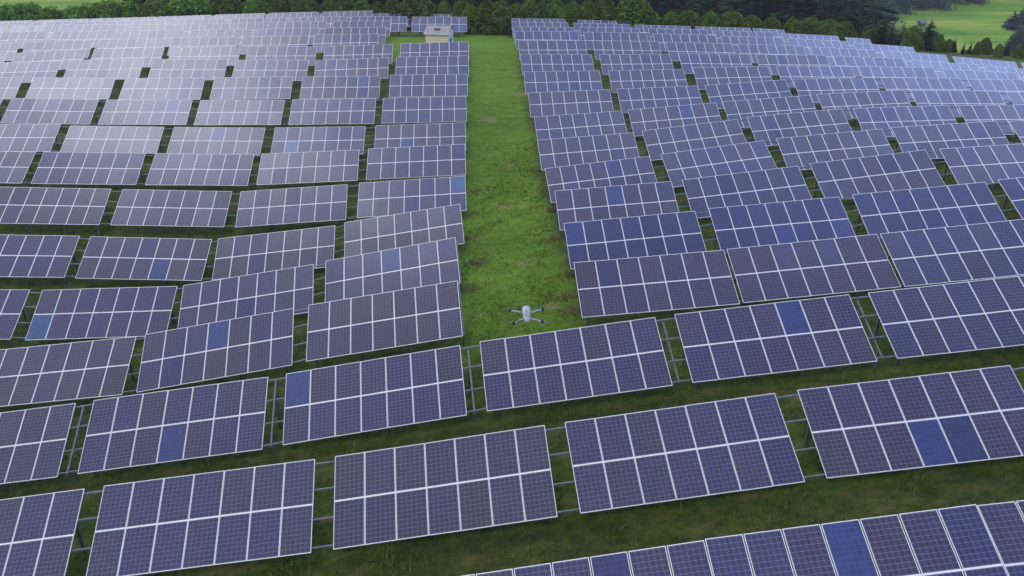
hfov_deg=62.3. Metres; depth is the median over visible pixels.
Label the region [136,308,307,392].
solar table
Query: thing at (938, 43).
broadleaf tree
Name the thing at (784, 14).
spruce
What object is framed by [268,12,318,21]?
solar table
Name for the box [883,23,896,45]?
spruce
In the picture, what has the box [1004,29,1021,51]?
spruce
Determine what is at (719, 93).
solar table
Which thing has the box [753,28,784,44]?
solar table
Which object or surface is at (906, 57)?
solar table
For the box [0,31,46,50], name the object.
solar table
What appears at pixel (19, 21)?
solar table
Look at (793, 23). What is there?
arborvitae
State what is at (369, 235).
solar table
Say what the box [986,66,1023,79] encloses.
solar table
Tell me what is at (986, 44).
broadleaf tree
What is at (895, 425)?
solar table
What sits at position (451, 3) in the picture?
spruce
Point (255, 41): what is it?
solar table
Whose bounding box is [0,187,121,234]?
solar table
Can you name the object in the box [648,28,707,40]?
solar table
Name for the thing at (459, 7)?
arborvitae
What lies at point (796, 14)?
spruce
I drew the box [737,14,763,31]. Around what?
arborvitae
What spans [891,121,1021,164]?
solar table
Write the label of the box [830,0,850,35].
spruce
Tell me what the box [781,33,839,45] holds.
solar table
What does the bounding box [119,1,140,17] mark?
bush
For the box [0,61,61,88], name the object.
solar table
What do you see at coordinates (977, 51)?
broadleaf tree
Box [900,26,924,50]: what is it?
broadleaf tree
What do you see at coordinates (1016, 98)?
solar table
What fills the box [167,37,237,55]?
solar table
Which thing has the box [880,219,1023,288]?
solar table
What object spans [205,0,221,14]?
arborvitae
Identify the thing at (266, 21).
solar table
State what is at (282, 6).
arborvitae
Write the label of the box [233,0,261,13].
broadleaf tree
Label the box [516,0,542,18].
arborvitae
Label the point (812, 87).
solar table
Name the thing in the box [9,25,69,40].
solar table
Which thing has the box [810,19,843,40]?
arborvitae
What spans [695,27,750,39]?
solar table
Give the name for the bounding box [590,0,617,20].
arborvitae
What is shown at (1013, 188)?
solar table
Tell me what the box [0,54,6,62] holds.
solar table
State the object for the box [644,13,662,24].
arborvitae
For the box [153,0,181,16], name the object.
broadleaf tree
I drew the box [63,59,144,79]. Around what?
solar table
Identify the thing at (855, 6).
spruce
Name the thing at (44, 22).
solar table
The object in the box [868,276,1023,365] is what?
solar table
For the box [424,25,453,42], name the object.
transformer cabin
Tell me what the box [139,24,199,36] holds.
solar table
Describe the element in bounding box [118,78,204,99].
solar table
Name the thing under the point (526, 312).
camera drone
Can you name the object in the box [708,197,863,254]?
solar table
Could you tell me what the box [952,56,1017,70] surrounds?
solar table
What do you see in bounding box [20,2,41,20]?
bush
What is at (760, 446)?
solar table
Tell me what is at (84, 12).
bush
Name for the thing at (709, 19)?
arborvitae
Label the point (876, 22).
spruce
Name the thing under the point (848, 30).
arborvitae
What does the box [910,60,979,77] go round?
solar table
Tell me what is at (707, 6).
spruce
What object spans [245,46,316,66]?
solar table
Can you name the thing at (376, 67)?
solar table
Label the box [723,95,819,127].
solar table
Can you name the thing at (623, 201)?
solar table
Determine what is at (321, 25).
solar table
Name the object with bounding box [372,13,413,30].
solar table
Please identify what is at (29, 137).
solar table
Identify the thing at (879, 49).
solar table
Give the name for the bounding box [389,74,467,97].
solar table
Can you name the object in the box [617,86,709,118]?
solar table
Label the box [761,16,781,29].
arborvitae
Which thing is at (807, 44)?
solar table
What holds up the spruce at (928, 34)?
on the ground at (498, 108)
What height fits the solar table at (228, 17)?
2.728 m
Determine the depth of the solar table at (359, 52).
87.58 m
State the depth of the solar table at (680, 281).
38.48 m
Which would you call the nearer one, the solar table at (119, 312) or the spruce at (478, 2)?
the solar table at (119, 312)
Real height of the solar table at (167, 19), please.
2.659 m
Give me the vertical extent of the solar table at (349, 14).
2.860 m
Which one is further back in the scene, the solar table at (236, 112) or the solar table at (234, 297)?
the solar table at (236, 112)
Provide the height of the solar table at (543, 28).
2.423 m
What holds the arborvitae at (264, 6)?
on the ground at (498, 108)
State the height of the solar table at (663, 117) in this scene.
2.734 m
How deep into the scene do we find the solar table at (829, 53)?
89.34 m
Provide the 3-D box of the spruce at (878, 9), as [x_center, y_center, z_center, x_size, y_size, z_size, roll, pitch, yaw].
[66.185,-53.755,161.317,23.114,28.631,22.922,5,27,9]
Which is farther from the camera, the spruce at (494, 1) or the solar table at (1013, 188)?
the spruce at (494, 1)
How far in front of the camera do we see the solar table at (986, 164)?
50.21 m
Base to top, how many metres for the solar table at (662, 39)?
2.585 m
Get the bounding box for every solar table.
[0,20,32,21]
[0,22,41,31]
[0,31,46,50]
[0,42,20,61]
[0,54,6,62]
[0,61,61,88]
[0,77,23,105]
[0,98,7,119]
[0,98,105,130]
[0,124,68,151]
[0,151,42,186]
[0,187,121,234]
[0,235,88,286]
[0,289,41,344]
[0,336,144,408]
[0,403,92,489]
[0,489,102,575]
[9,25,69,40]
[12,49,86,69]
[22,40,93,59]
[25,77,115,105]
[25,286,182,345]
[31,152,154,189]
[38,19,88,24]
[46,21,102,30]
[50,31,115,47]
[60,126,173,154]
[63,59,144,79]
[74,24,134,38]
[75,236,217,286]
[77,377,285,476]
[86,459,334,575]
[91,47,164,68]
[93,17,143,24]
[97,38,165,48]
[98,100,197,126]
[109,20,164,30]
[110,189,239,234]
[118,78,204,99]
[120,30,184,46]
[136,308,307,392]
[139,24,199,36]
[145,154,260,190]
[148,17,159,19]
[148,59,227,82]
[159,15,209,23]
[166,127,274,160]
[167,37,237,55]
[169,19,225,29]
[169,46,240,71]
[177,264,325,328]
[189,29,251,45]
[194,100,291,127]
[204,15,214,18]
[204,22,263,35]
[209,77,292,99]
[212,225,344,279]
[214,13,264,22]
[231,17,286,28]
[232,60,308,86]
[235,184,358,233]
[240,36,308,54]
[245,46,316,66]
[257,28,318,45]
[257,150,367,189]
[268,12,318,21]
[268,21,326,34]
[271,126,375,158]
[283,345,486,446]
[288,99,382,130]
[292,16,346,27]
[299,76,379,98]
[306,281,464,367]
[313,34,378,55]
[314,58,387,78]
[322,11,371,20]
[323,44,392,63]
[325,27,385,43]
[325,237,461,301]
[332,21,390,35]
[333,425,579,549]
[344,204,463,257]
[352,16,406,35]
[357,176,465,218]
[366,144,465,181]
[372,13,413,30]
[374,123,465,150]
[382,96,466,124]
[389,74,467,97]
[395,56,468,75]
[400,42,468,61]
[411,17,466,35]
[420,14,469,27]
[464,540,712,575]
[480,317,691,416]
[511,18,565,21]
[512,22,568,37]
[513,27,573,42]
[515,31,578,48]
[518,40,586,59]
[520,54,593,74]
[524,71,602,94]
[528,89,619,123]
[534,111,631,142]
[537,132,647,177]
[545,156,668,205]
[555,181,689,236]
[564,211,716,275]
[565,393,825,513]
[574,23,629,38]
[574,250,742,325]
[577,20,631,27]
[580,27,639,39]
[584,32,647,54]
[592,41,661,59]
[599,54,673,74]
[608,69,687,92]
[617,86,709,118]
[628,103,727,141]
[635,25,690,40]
[642,119,753,166]
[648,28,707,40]
[653,34,716,52]
[661,140,783,193]
[666,42,734,66]
[674,294,895,389]
[679,54,751,79]
[682,166,820,219]
[693,66,771,95]
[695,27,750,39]
[705,79,798,108]
[705,504,1007,575]
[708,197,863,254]
[714,30,773,42]
[720,36,783,53]
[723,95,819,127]
[727,234,903,305]
[738,44,805,63]
[747,109,860,145]
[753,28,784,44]
[756,55,829,74]
[776,66,854,93]
[776,129,900,169]
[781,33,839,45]
[787,38,850,54]
[793,78,880,102]
[797,365,1023,480]
[810,150,957,199]
[811,47,877,65]
[816,90,914,124]
[833,56,905,76]
[845,37,871,48]
[852,182,1015,236]
[853,43,915,57]
[853,105,962,142]
[859,66,937,87]
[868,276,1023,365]
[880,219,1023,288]
[881,77,971,105]
[883,51,949,66]
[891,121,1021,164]
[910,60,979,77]
[911,90,1010,116]
[940,143,1023,190]
[942,69,1018,90]
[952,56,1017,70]
[958,105,1023,134]
[967,79,1023,103]
[977,500,1023,575]
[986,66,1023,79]
[998,177,1023,218]
[1006,92,1023,104]
[1009,120,1023,142]
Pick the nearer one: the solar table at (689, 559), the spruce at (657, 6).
the solar table at (689, 559)
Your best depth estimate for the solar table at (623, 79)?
77.92 m
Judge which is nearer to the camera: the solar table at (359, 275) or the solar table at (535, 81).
the solar table at (359, 275)
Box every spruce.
[294,0,337,10]
[368,0,386,5]
[406,0,441,28]
[446,0,478,8]
[471,0,485,29]
[479,0,499,16]
[505,0,525,5]
[545,0,572,17]
[612,0,631,23]
[640,0,684,24]
[663,0,705,26]
[696,0,716,16]
[700,0,731,19]
[716,0,743,18]
[728,0,786,25]
[768,0,840,28]
[781,0,807,31]
[811,0,832,32]
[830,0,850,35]
[834,0,898,29]
[835,0,864,34]
[852,0,868,26]
[856,0,877,32]
[865,13,880,40]
[871,15,889,44]
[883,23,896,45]
[894,23,906,45]
[917,19,939,51]
[952,39,956,52]
[966,42,971,53]
[1000,10,1021,29]
[1003,41,1010,55]
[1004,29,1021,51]
[1005,24,1023,52]
[1016,9,1023,23]
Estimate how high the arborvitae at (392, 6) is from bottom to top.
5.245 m
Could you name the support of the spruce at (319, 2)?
on the ground at (498, 108)
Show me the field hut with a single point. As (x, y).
(921, 23)
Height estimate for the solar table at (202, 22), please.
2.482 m
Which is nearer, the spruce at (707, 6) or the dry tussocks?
the dry tussocks
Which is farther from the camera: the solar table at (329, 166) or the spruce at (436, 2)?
the spruce at (436, 2)
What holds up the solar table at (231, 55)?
on the ground at (498, 108)
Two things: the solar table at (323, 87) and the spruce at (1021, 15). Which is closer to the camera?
the solar table at (323, 87)
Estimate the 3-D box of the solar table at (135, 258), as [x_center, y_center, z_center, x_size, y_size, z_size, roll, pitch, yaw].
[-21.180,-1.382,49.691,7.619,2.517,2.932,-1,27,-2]
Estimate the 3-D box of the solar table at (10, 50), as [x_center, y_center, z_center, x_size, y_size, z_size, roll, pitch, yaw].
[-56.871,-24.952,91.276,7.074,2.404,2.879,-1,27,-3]
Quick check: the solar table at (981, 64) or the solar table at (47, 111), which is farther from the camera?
the solar table at (981, 64)
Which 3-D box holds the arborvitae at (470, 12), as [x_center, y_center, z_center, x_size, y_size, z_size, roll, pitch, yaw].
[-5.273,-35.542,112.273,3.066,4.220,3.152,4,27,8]
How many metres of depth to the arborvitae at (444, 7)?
121.88 m
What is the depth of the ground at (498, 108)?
34.51 m
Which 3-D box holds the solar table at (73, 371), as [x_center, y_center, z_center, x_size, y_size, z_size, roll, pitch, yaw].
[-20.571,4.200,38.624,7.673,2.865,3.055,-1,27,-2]
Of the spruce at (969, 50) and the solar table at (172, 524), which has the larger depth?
the spruce at (969, 50)
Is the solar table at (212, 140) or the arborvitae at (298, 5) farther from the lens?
the arborvitae at (298, 5)
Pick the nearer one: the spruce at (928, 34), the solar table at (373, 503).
the solar table at (373, 503)
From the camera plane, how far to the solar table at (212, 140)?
65.80 m
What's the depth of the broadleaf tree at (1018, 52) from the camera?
129.43 m
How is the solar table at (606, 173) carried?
on the ground at (498, 108)
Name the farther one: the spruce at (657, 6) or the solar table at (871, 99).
the spruce at (657, 6)
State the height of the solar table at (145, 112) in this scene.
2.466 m
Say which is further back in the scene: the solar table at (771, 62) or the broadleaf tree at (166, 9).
the broadleaf tree at (166, 9)
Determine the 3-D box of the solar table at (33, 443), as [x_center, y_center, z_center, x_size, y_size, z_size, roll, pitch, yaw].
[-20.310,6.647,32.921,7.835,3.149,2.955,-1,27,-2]
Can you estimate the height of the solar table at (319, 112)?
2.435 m
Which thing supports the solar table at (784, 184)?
on the ground at (498, 108)
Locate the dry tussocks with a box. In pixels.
[458,168,580,315]
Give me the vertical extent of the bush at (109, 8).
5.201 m
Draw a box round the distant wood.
[648,0,989,26]
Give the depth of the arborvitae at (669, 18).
114.42 m
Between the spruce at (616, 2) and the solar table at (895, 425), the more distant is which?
the spruce at (616, 2)
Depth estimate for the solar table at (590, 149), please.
60.84 m
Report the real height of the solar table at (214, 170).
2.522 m
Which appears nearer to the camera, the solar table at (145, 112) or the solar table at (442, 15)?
the solar table at (145, 112)
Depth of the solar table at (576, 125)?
66.51 m
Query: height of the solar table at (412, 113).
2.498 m
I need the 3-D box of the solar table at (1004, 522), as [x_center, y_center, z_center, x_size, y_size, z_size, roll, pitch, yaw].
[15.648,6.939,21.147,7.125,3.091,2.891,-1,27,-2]
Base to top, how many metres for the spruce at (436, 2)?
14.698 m
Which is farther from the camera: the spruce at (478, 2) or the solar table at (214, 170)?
the spruce at (478, 2)
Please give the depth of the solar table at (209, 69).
81.70 m
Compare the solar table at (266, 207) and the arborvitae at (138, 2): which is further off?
the arborvitae at (138, 2)
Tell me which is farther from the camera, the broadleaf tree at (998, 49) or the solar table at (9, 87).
the broadleaf tree at (998, 49)
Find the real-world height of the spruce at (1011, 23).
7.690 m
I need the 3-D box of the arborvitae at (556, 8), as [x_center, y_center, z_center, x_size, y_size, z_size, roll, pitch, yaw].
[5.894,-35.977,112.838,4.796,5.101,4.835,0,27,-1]
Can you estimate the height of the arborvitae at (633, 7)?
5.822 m
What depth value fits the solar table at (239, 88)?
76.47 m
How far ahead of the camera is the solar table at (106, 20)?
120.41 m
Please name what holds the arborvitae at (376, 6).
on the ground at (498, 108)
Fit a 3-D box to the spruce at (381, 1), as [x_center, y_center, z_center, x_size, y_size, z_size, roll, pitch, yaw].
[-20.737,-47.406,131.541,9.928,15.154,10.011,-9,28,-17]
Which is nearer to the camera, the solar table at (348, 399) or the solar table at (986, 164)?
the solar table at (348, 399)
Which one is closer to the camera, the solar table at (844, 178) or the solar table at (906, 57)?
the solar table at (844, 178)
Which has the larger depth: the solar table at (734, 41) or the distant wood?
the distant wood
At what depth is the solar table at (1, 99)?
71.15 m
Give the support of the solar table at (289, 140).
on the ground at (498, 108)
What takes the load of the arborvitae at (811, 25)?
on the ground at (498, 108)
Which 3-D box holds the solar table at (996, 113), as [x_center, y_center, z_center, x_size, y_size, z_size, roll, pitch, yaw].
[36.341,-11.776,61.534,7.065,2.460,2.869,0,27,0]
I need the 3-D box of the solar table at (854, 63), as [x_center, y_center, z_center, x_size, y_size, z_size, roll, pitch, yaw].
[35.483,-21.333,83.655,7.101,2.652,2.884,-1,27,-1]
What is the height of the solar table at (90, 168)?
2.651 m
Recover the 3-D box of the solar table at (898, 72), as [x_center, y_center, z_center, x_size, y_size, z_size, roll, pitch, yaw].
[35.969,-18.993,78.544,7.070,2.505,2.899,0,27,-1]
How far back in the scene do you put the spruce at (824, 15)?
139.98 m
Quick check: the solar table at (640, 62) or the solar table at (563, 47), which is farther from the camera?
the solar table at (563, 47)
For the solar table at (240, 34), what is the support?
on the ground at (498, 108)
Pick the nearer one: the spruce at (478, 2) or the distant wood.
the spruce at (478, 2)
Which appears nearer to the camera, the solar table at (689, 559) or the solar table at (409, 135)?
the solar table at (689, 559)
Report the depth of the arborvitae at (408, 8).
121.09 m
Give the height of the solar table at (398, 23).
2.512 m
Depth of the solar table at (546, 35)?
93.68 m
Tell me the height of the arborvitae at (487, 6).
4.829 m
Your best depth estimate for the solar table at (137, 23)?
108.66 m
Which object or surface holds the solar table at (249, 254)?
on the ground at (498, 108)
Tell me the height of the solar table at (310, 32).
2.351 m
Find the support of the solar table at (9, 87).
on the ground at (498, 108)
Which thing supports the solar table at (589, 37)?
on the ground at (498, 108)
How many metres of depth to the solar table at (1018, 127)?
56.10 m
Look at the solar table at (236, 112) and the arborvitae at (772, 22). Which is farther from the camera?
the arborvitae at (772, 22)
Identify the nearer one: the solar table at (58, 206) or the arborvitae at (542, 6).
the solar table at (58, 206)
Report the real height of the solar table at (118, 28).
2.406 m
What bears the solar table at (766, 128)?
on the ground at (498, 108)
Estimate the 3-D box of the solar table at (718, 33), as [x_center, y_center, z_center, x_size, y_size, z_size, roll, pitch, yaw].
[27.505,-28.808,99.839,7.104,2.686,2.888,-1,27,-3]
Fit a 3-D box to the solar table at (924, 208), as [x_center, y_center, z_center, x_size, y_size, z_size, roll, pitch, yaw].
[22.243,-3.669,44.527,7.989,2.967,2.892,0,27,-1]
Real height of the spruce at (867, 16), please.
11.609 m
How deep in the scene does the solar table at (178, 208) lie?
54.85 m
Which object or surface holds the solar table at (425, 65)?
on the ground at (498, 108)
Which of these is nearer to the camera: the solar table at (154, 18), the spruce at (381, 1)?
the solar table at (154, 18)
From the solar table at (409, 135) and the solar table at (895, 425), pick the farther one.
the solar table at (409, 135)
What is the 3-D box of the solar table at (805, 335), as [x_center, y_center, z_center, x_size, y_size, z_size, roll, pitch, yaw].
[10.492,2.355,33.071,7.882,3.062,2.871,-2,27,-4]
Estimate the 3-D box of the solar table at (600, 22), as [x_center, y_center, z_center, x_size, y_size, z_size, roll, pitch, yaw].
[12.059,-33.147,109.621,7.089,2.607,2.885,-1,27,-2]
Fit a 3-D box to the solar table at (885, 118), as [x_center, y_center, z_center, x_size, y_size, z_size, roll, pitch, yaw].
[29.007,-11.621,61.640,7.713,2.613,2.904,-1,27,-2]
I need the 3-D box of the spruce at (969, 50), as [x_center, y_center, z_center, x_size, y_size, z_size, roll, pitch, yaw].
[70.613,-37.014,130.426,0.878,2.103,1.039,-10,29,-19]
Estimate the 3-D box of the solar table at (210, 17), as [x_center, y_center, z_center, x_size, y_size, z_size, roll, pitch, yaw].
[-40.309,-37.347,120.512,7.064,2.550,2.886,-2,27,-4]
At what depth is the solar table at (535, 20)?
110.17 m
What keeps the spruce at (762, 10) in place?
on the ground at (498, 108)
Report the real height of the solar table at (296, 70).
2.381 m
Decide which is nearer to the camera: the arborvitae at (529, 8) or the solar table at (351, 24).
the solar table at (351, 24)
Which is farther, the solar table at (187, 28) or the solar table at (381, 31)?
the solar table at (187, 28)
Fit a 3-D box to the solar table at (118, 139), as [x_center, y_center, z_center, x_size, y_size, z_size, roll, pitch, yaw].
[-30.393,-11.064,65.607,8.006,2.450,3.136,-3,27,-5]
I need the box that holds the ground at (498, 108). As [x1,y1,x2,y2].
[0,0,1023,575]
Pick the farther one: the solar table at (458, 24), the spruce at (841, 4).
the spruce at (841, 4)
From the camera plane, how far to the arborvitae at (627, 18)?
112.04 m
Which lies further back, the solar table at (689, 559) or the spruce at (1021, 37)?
the spruce at (1021, 37)
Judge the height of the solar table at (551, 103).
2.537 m
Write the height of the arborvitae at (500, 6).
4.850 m
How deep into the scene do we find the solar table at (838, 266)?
38.58 m
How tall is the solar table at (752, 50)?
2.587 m
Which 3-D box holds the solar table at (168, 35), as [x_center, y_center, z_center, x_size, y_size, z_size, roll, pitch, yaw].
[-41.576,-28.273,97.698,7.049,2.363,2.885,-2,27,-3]
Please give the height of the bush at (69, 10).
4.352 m
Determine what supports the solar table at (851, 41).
on the ground at (498, 108)
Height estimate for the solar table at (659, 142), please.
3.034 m
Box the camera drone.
[504,306,549,327]
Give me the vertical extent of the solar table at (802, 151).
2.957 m
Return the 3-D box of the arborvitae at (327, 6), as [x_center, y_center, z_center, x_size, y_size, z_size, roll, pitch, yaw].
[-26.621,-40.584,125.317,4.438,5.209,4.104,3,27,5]
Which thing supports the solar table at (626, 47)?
on the ground at (498, 108)
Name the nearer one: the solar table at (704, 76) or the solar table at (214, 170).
the solar table at (214, 170)
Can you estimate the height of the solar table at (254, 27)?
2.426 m
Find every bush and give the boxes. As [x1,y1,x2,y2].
[0,3,11,20]
[6,3,33,20]
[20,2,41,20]
[33,5,61,20]
[60,4,81,18]
[70,2,100,18]
[94,0,121,17]
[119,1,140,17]
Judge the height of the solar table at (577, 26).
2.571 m
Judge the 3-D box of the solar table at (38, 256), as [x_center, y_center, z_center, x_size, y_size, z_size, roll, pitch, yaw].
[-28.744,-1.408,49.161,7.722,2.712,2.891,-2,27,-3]
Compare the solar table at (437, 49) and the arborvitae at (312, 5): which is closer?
the solar table at (437, 49)
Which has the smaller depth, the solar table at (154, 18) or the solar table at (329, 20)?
the solar table at (329, 20)
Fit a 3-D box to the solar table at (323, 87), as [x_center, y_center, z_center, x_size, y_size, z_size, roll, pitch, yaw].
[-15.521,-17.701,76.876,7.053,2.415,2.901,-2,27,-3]
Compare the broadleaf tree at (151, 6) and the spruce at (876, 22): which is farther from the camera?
the spruce at (876, 22)
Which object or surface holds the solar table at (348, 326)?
on the ground at (498, 108)
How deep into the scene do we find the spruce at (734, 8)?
161.39 m
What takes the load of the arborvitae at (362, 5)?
on the ground at (498, 108)
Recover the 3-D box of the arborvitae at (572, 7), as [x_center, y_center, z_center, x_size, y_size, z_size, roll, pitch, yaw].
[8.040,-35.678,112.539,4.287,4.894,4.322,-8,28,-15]
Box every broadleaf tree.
[137,0,165,16]
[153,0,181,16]
[169,0,200,15]
[188,0,217,14]
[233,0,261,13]
[860,24,897,43]
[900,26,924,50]
[932,34,944,51]
[942,39,952,52]
[972,41,980,54]
[977,37,992,54]
[993,44,1003,57]
[1012,45,1023,58]
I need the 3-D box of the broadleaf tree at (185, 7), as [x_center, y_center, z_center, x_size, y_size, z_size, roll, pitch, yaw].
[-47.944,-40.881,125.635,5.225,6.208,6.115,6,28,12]
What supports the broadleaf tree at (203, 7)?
on the ground at (498, 108)
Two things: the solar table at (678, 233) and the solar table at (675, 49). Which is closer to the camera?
the solar table at (678, 233)
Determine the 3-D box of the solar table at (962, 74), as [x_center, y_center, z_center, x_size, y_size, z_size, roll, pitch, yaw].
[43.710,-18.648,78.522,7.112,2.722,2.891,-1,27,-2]
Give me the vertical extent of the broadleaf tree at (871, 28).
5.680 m
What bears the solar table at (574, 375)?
on the ground at (498, 108)
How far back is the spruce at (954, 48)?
133.27 m
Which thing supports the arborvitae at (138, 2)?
on the ground at (498, 108)
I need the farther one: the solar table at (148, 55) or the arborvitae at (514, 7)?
the arborvitae at (514, 7)
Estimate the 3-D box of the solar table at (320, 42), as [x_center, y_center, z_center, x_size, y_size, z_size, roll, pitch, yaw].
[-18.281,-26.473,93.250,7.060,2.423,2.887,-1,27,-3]
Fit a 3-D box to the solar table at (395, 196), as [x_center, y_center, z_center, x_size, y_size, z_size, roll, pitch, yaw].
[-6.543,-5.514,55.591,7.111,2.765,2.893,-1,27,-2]
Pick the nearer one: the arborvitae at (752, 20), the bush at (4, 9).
the arborvitae at (752, 20)
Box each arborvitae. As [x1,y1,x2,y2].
[130,0,144,16]
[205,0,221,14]
[217,0,242,14]
[251,0,277,13]
[267,0,291,13]
[289,0,306,11]
[302,0,320,12]
[320,0,339,12]
[337,0,355,10]
[352,0,369,10]
[369,0,384,12]
[383,0,400,13]
[399,0,418,30]
[417,0,436,27]
[436,0,451,13]
[451,0,470,31]
[462,3,481,34]
[472,0,499,34]
[486,0,516,34]
[498,2,528,35]
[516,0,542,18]
[533,0,551,18]
[544,0,573,29]
[560,0,583,30]
[578,0,597,19]
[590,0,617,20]
[614,0,659,27]
[615,5,631,22]
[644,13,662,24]
[658,11,679,25]
[678,9,702,28]
[699,10,719,26]
[717,10,747,27]
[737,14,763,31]
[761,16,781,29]
[782,16,801,33]
[792,15,824,34]
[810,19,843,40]
[836,20,860,40]
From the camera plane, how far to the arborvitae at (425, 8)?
120.81 m
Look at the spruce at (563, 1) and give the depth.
131.07 m
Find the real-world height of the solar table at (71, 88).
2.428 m
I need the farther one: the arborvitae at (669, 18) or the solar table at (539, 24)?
the arborvitae at (669, 18)
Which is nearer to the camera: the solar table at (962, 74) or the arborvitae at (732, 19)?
the solar table at (962, 74)
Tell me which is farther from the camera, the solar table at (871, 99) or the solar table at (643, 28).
the solar table at (643, 28)
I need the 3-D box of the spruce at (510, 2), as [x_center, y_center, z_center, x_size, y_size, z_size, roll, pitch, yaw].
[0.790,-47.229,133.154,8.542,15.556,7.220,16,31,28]
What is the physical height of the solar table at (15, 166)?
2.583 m
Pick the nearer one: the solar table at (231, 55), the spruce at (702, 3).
the solar table at (231, 55)
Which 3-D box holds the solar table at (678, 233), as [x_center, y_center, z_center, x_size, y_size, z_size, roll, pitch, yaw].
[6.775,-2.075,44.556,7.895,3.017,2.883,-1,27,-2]
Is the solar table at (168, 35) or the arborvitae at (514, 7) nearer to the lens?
the solar table at (168, 35)
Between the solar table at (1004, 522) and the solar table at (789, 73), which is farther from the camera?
the solar table at (789, 73)
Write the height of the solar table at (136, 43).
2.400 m
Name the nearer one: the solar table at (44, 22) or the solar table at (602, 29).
the solar table at (602, 29)
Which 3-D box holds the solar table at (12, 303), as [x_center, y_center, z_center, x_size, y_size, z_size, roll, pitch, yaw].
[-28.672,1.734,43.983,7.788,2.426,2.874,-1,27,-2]
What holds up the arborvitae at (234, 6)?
on the ground at (498, 108)
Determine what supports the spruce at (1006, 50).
on the ground at (498, 108)
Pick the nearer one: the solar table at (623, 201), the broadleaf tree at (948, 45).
the solar table at (623, 201)
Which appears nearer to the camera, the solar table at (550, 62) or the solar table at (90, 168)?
the solar table at (90, 168)
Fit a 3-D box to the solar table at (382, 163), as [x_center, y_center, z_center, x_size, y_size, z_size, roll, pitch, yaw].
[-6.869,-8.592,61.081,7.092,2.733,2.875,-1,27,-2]
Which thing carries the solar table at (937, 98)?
on the ground at (498, 108)
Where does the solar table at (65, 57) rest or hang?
on the ground at (498, 108)
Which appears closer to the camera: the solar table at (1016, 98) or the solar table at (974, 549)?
the solar table at (974, 549)
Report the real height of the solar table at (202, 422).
3.249 m
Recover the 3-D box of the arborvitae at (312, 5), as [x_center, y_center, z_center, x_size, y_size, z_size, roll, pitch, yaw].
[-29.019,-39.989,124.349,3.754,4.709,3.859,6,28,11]
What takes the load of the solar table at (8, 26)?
on the ground at (498, 108)
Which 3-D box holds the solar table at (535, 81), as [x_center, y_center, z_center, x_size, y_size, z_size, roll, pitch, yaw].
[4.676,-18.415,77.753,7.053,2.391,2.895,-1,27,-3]
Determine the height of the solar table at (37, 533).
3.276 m
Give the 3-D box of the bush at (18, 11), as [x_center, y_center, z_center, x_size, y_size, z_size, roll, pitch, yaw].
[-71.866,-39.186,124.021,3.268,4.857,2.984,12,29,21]
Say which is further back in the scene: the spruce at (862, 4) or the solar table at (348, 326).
the spruce at (862, 4)
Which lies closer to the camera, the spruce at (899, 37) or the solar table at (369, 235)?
the solar table at (369, 235)
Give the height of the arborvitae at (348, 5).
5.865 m
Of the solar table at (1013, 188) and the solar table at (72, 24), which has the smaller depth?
the solar table at (1013, 188)
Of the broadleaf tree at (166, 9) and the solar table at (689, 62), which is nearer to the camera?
the solar table at (689, 62)
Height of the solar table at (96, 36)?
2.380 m
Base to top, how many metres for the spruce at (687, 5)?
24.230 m
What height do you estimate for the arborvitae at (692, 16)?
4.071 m
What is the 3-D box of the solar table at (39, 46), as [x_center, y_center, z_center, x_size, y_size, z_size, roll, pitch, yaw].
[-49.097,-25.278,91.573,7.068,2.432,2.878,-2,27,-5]
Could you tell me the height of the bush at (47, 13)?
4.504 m
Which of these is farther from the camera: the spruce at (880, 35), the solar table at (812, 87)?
the spruce at (880, 35)
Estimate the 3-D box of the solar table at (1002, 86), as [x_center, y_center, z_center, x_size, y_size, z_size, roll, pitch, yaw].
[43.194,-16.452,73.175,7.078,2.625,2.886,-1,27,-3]
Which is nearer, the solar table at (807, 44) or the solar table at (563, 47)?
the solar table at (563, 47)
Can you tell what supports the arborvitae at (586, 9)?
on the ground at (498, 108)
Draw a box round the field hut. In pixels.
[916,20,927,26]
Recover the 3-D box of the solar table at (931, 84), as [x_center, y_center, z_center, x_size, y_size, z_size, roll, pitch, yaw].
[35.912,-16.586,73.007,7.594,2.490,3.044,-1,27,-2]
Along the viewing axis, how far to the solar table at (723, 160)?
55.70 m

